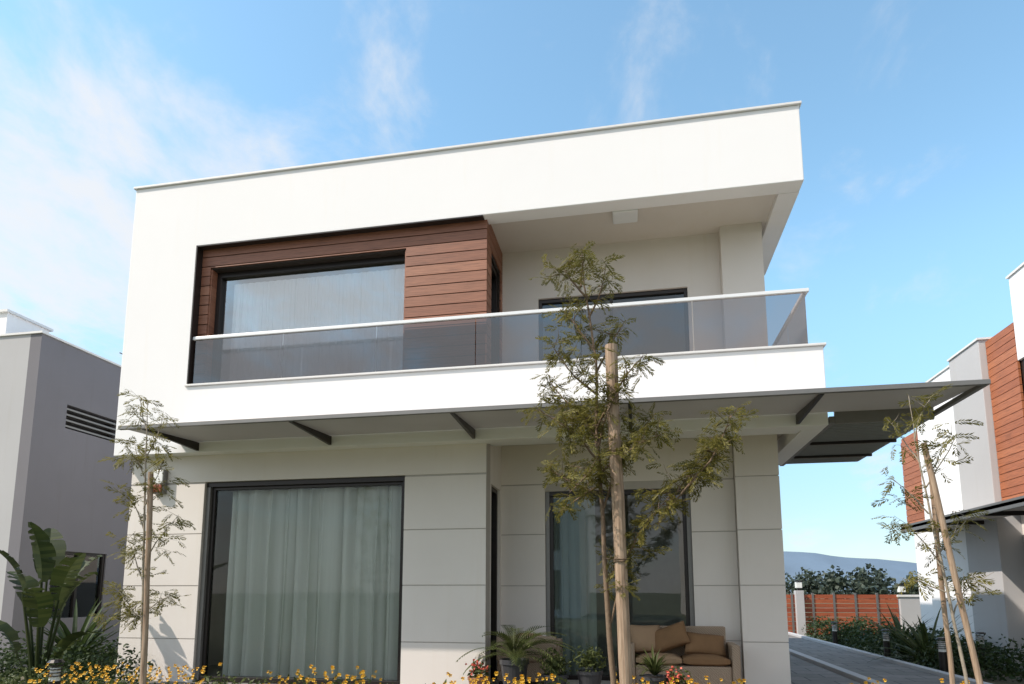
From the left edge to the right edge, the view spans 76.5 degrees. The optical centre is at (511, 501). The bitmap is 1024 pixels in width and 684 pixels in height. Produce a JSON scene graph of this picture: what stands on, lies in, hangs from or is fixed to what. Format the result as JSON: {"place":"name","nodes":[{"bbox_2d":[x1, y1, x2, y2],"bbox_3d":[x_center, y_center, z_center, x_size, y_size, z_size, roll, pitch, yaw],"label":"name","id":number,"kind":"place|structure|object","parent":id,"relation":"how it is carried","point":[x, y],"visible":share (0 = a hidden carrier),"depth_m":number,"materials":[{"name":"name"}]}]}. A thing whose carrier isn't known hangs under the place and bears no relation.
{"place":"outdoors","nodes":[
{"label":"outdoors","id":0,"kind":"place"},
{"bbox_2d":[0,312,132,671],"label":"walls","id":1,"kind":"structure","parent":0,"point":[54,472],"depth_m":12.67,"materials":[{"name":"white paint"}]},
{"bbox_2d":[0,309,120,366],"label":"copings","id":2,"kind":"object","parent":1,"relation":"on","point":[43,332],"visible":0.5,"depth_m":13.11,"materials":[{"name":"stone"}]},
{"bbox_2d":[49,407,115,617],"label":"windows","id":3,"kind":"structure","parent":1,"relation":"attached to","point":[86,593],"depth_m":13.42,"materials":[{"name":"black glass"}]},
{"bbox_2d":[0,0,1023,562],"label":"sky","id":4,"kind":"structure","parent":0,"point":[903,230],"materials":[{"name":"blue"}]},
{"bbox_2d":[6,593,1023,683],"bbox_3d":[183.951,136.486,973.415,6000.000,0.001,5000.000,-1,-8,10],"label":"ground","id":5,"kind":"structure","parent":0,"point":[1008,681],"depth_m":12.36,"materials":[{"name":"soil"}]},
{"bbox_2d":[0,522,103,683],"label":"banana plant","id":6,"kind":"object","parent":5,"relation":"on","point":[48,555],"visible":0.97,"depth_m":8.22,"materials":[{"name":"green plant"}]},
{"bbox_2d":[47,659,64,683],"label":"garden bollard light","id":7,"kind":"object","parent":5,"relation":"on","point":[55,671],"visible":0.95,"depth_m":7.01,"materials":[{"name":"metal"}]},
{"bbox_2d":[0,599,118,666],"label":"spiky cordyline plant","id":8,"kind":"object","parent":5,"relation":"on","point":[83,639],"visible":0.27,"depth_m":9.54,"materials":[{"name":"green plant"}]},
{"bbox_2d":[0,630,156,683],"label":"garden shrubs","id":9,"kind":"object","parent":5,"relation":"on","point":[111,661],"visible":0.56,"depth_m":8.68,"materials":[{"name":"green plant"}]},
{"bbox_2d":[88,389,195,683],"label":"young acacia tree","id":10,"kind":"object","parent":5,"relation":"on","point":[144,602],"visible":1,"depth_m":6.26,"materials":[{"name":"green plant"}]},
{"bbox_2d":[0,666,736,683],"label":"groundcover bed","id":11,"kind":"object","parent":5,"relation":"on","point":[17,678],"visible":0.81,"depth_m":7.18,"materials":[{"name":"green plant"}]},
{"bbox_2d":[27,662,969,683],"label":"yellow flowers","id":12,"kind":"object","parent":11,"relation":"on","point":[521,681],"visible":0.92,"depth_m":6.75,"materials":[{"name":"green plant"}]},
{"bbox_2d":[115,434,790,683],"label":"ground floor walls","id":13,"kind":"structure","parent":5,"relation":"on","point":[738,564],"depth_m":8.83,"materials":[{"name":"white paint"}]},
{"bbox_2d":[153,470,167,493],"bbox_3d":[-5.077,-0.290,9.368,0.180,0.350,0.105,-1,-8,10],"label":"wall lamp","id":14,"kind":"object","parent":13,"relation":"attached to","point":[162,477],"visible":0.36,"depth_m":9.33,"materials":[{"name":"grey metal"}]},
{"bbox_2d":[194,255,694,683],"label":"window frames","id":15,"kind":"structure","parent":13,"relation":"attached to","point":[206,587],"depth_m":9.21,"materials":[{"name":"black metal"}]},
{"bbox_2d":[222,486,401,679],"bbox_3d":[-2.733,1.115,9.055,2.753,2.640,0.250,-1,-8,10],"label":"green curtain","id":16,"kind":"object","parent":15,"relation":"hanging from","point":[313,579],"visible":0.94,"depth_m":9.07,"materials":[{"name":"green fabric"}]},
{"bbox_2d":[232,268,404,377],"bbox_3d":[-2.808,-2.471,9.475,2.853,1.740,0.050,-1,-8,10],"label":"sheer curtain","id":17,"kind":"object","parent":15,"relation":"hanging from","point":[347,299],"visible":0.38,"depth_m":9.54,"materials":[{"name":"white fabric"}]},
{"bbox_2d":[114,105,827,458],"bbox_3d":[-0.997,-2.830,8.926,9.650,4.160,0.250,-1,-8,10],"label":"facade frame","id":18,"kind":"object","parent":13,"relation":"on","point":[738,155],"visible":0.87,"depth_m":8.83,"materials":[{"name":"white paint"}]},
{"bbox_2d":[187,215,484,383],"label":"opening trim","id":19,"kind":"structure","parent":18,"relation":"attached to","point":[196,291],"depth_m":9.40,"materials":[{"name":"metal"}]},
{"bbox_2d":[554,496,597,674],"bbox_3d":[0.914,1.190,9.372,0.603,2.580,0.149,-1,-8,10],"label":"back door curtain","id":20,"kind":"object","parent":13,"relation":"hanging from","point":[575,584],"visible":0.78,"depth_m":9.38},
{"bbox_2d":[509,434,782,445],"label":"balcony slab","id":21,"kind":"structure","parent":13,"relation":"on","point":[779,436],"depth_m":9.14,"materials":[{"name":"white paint"}]},
{"bbox_2d":[197,220,502,364],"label":"wood cladding","id":22,"kind":"structure","parent":21,"relation":"on","point":[447,270],"depth_m":9.08,"materials":[{"name":"brown wood"}]},
{"bbox_2d":[502,222,764,350],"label":"recess walls","id":23,"kind":"structure","parent":21,"relation":"on","point":[727,259],"depth_m":9.52,"materials":[{"name":"white paint"}]},
{"bbox_2d":[225,194,775,306],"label":"roof slab","id":24,"kind":"structure","parent":23,"relation":"on","point":[691,219],"depth_m":9.29,"materials":[{"name":"white paint"}]},
{"bbox_2d":[612,209,637,223],"bbox_3d":[1.547,-3.930,8.891,0.340,0.090,0.300,-1,-8,10],"label":"ceiling light","id":25,"kind":"object","parent":24,"relation":"attached to","point":[625,216],"visible":0.8,"depth_m":8.86,"materials":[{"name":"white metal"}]},
{"bbox_2d":[490,431,798,445],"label":"recess beam","id":26,"kind":"structure","parent":21,"relation":"attached to","point":[687,436],"depth_m":8.36,"materials":[{"name":"white paint"}]},
{"bbox_2d":[85,655,860,683],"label":"terrace","id":27,"kind":"structure","parent":5,"relation":"on","point":[803,672],"depth_m":9.57,"materials":[{"name":"stone"}]},
{"bbox_2d":[207,295,685,683],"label":"interior partitions","id":28,"kind":"object","parent":27,"relation":"on","point":[660,593],"depth_m":10.71,"materials":[{"name":"grey paint"}]},
{"bbox_2d":[465,659,490,683],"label":"potted flowers","id":29,"kind":"object","parent":27,"relation":"on","point":[479,668],"visible":0.9,"depth_m":7.70,"materials":[{"name":"pink plant"}]},
{"bbox_2d":[456,624,575,683],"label":"potted palm","id":30,"kind":"object","parent":27,"relation":"on","point":[515,665],"visible":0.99,"depth_m":7.71,"materials":[{"name":"plant"}]},
{"bbox_2d":[496,633,562,683],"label":"wicker armchair","id":31,"kind":"object","parent":27,"relation":"on","point":[533,669],"visible":0.28,"depth_m":8.32,"materials":[{"name":"wicker"}]},
{"bbox_2d":[538,647,571,683],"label":"potted shrub","id":32,"kind":"object","parent":27,"relation":"on","point":[556,668],"visible":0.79,"depth_m":7.64,"materials":[{"name":"green plant"}]},
{"bbox_2d":[572,644,606,683],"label":"potted shrub","id":33,"kind":"object","parent":27,"relation":"on","point":[593,675],"visible":1,"depth_m":7.66,"materials":[{"name":"green plant"}]},
{"bbox_2d":[664,666,691,683],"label":"potted flowers","id":34,"kind":"object","parent":27,"relation":"on","point":[676,675],"visible":0.89,"depth_m":7.25,"materials":[{"name":"pink plant"}]},
{"bbox_2d":[630,621,741,683],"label":"wicker sofa","id":35,"kind":"object","parent":27,"relation":"on","point":[698,653],"visible":0.89,"depth_m":8.15,"materials":[{"name":"fabric"}]},
{"bbox_2d":[127,192,821,464],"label":"side walls","id":36,"kind":"structure","parent":5,"relation":"on","point":[789,446],"depth_m":9.02,"materials":[{"name":"white paint"}]},
{"bbox_2d":[134,101,825,386],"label":"copings","id":37,"kind":"object","parent":36,"relation":"on","point":[701,115],"visible":0.2,"depth_m":8.76,"materials":[{"name":"stone"}]},
{"bbox_2d":[192,292,807,383],"bbox_3d":[-0.337,-1.994,9.582,8.334,0.675,1.905,-1,-8,10],"label":"balustrade glass","id":38,"kind":"object","parent":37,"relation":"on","point":[757,321],"visible":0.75,"depth_m":8.61,"materials":[{"name":"clear glass"}]},
{"bbox_2d":[193,288,808,340],"bbox_3d":[-0.328,-2.013,9.596,8.400,0.724,1.980,-1,-8,10],"label":"balustrade rail","id":39,"kind":"object","parent":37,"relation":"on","point":[724,296],"visible":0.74,"depth_m":8.62,"materials":[{"name":"silver metal"}]},
{"bbox_2d":[118,379,990,465],"bbox_3d":[0.231,-0.784,9.119,9.770,0.160,3.870,-1,-8,10],"label":"canopy frame","id":40,"kind":"object","parent":36,"relation":"attached to","point":[864,416],"visible":0.82,"depth_m":7.48,"materials":[{"name":"grey metal"}]},
{"bbox_2d":[131,386,974,441],"bbox_3d":[-0.043,-1.014,7.814,9.720,0.067,1.065,-1,-8,10],"label":"canopy panel","id":41,"kind":"object","parent":40,"relation":"attached to","point":[849,401],"visible":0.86,"depth_m":7.72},
{"bbox_2d":[787,420,925,463],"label":"canopy louvres","id":42,"kind":"object","parent":40,"relation":"attached to","point":[855,431],"visible":0.62,"depth_m":8.55,"materials":[{"name":"grey metal"}]},
{"bbox_2d":[516,241,758,683],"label":"young acacia tree","id":43,"kind":"object","parent":5,"relation":"on","point":[616,466],"visible":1,"depth_m":5.44,"materials":[{"name":"green plant"}]},
{"bbox_2d":[831,622,837,643],"bbox_3d":[7.957,3.295,16.014,0.170,0.675,0.170,-1,-8,10],"label":"garden bollard light","id":44,"kind":"object","parent":5,"relation":"on","point":[834,627],"visible":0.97,"depth_m":15.98,"materials":[{"name":"metal"}]},
{"bbox_2d":[786,593,899,634],"bbox_3d":[9.406,3.539,20.338,4.960,1.380,0.080,-1,-8,10],"label":"wooden boundary fence","id":45,"kind":"object","parent":5,"relation":"on","point":[855,607],"visible":0.49,"depth_m":20.19,"materials":[{"name":"orange wood"}]},
{"bbox_2d":[784,563,918,594],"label":"distant treeline","id":46,"kind":"object","parent":5,"relation":"on","point":[861,583],"visible":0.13,"depth_m":119.28,"materials":[{"name":"green plant"}]},
{"bbox_2d":[794,591,921,638],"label":"boundary wall","id":47,"kind":"structure","parent":5,"relation":"on","point":[909,608],"depth_m":19.81,"materials":[{"name":"stone"}]},
{"bbox_2d":[794,580,802,590],"bbox_3d":[9.037,2.633,20.503,0.220,0.320,0.220,-1,-8,10],"label":"wall lantern","id":48,"kind":"object","parent":47,"relation":"on","point":[798,584],"depth_m":20.43,"materials":[{"name":"glass"}]},
{"bbox_2d":[896,584,905,594],"bbox_3d":[11.960,2.689,19.964,0.220,0.320,0.220,-1,-8,10],"label":"wall lantern","id":49,"kind":"object","parent":47,"relation":"on","point":[900,588],"depth_m":19.89,"materials":[{"name":"glass"}]},
{"bbox_2d":[881,629,890,657],"bbox_3d":[7.379,2.848,12.796,0.170,0.675,0.170,-1,-8,10],"label":"garden bollard light","id":50,"kind":"object","parent":5,"relation":"on","point":[886,644],"visible":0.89,"depth_m":12.76,"materials":[{"name":"metal"}]},
{"bbox_2d":[788,632,990,683],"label":"path kerb","id":51,"kind":"structure","parent":5,"relation":"on","point":[853,676],"depth_m":11.04,"materials":[{"name":"grey concrete"}]},
{"bbox_2d":[861,604,952,656],"bbox_3d":[8.277,2.768,13.650,2.185,1.326,2.069,3,-8,-19],"label":"spiky cordyline plant","id":52,"kind":"object","parent":5,"relation":"on","point":[897,623],"visible":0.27,"depth_m":13.81,"materials":[{"name":"green plant"}]},
{"bbox_2d":[802,614,1023,682],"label":"garden shrubs","id":53,"kind":"object","parent":5,"relation":"on","point":[855,636],"visible":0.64,"depth_m":12.34,"materials":[{"name":"green plant"}]},
{"bbox_2d":[867,606,993,672],"bbox_3d":[7.543,2.473,11.809,2.137,1.281,2.423,-6,-10,35],"label":"spiky cordyline plant","id":54,"kind":"object","parent":5,"relation":"on","point":[922,636],"visible":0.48,"depth_m":11.88,"materials":[{"name":"green plant"}]},
{"bbox_2d":[871,384,1002,683],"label":"young acacia tree","id":55,"kind":"object","parent":5,"relation":"on","point":[937,515],"visible":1,"depth_m":4.99,"materials":[{"name":"green plant"}]},
{"bbox_2d":[936,637,948,672],"bbox_3d":[6.938,2.524,10.459,0.170,0.675,0.170,-1,-8,10],"label":"garden bollard light","id":56,"kind":"object","parent":5,"relation":"on","point":[943,659],"visible":0.8,"depth_m":10.43,"materials":[{"name":"metal"}]},
{"bbox_2d":[975,632,987,669],"bbox_3d":[8.578,2.720,11.868,0.170,0.675,0.170,-1,-8,10],"label":"garden bollard light","id":57,"kind":"object","parent":5,"relation":"on","point":[980,642],"visible":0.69,"depth_m":11.85,"materials":[{"name":"metal"}]},
{"bbox_2d":[633,646,683,683],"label":"potted grass","id":58,"kind":"object","parent":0,"point":[654,669],"depth_m":7.48,"materials":[{"name":"plant"}]},
{"bbox_2d":[784,551,917,592],"bbox_3d":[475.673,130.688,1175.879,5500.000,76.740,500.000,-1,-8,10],"label":"hills","id":59,"kind":"structure","parent":0,"point":[794,562],"depth_m":1029.96,"materials":[{"name":"blue"}]},
{"bbox_2d":[788,635,961,683],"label":"garden path","id":60,"kind":"structure","parent":0,"point":[881,670],"depth_m":11.28,"materials":[{"name":"stone"}]},
{"bbox_2d":[901,266,1023,667],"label":"walls","id":61,"kind":"structure","parent":0,"point":[999,551],"depth_m":13.16,"materials":[{"name":"white paint"}]},
{"bbox_2d":[901,322,1023,523],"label":"wood cladding","id":62,"kind":"structure","parent":61,"relation":"attached to","point":[1006,378],"depth_m":12.36,"materials":[{"name":"orange wood"}]},
{"bbox_2d":[901,495,1023,532],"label":"canopy","id":63,"kind":"object","parent":61,"relation":"attached to","point":[1009,507],"visible":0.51,"depth_m":11.70,"materials":[{"name":"grey metal"}]},
{"bbox_2d":[926,262,1023,381],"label":"copings","id":64,"kind":"object","parent":61,"relation":"on","point":[1020,266],"visible":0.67,"depth_m":13.30,"materials":[{"name":"stone"}]},
{"bbox_2d":[1021,359,1023,383],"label":"windows","id":65,"kind":"structure","parent":61,"relation":"attached to","point":[1022,362],"depth_m":11.83,"materials":[{"name":"metal"}]}
]}

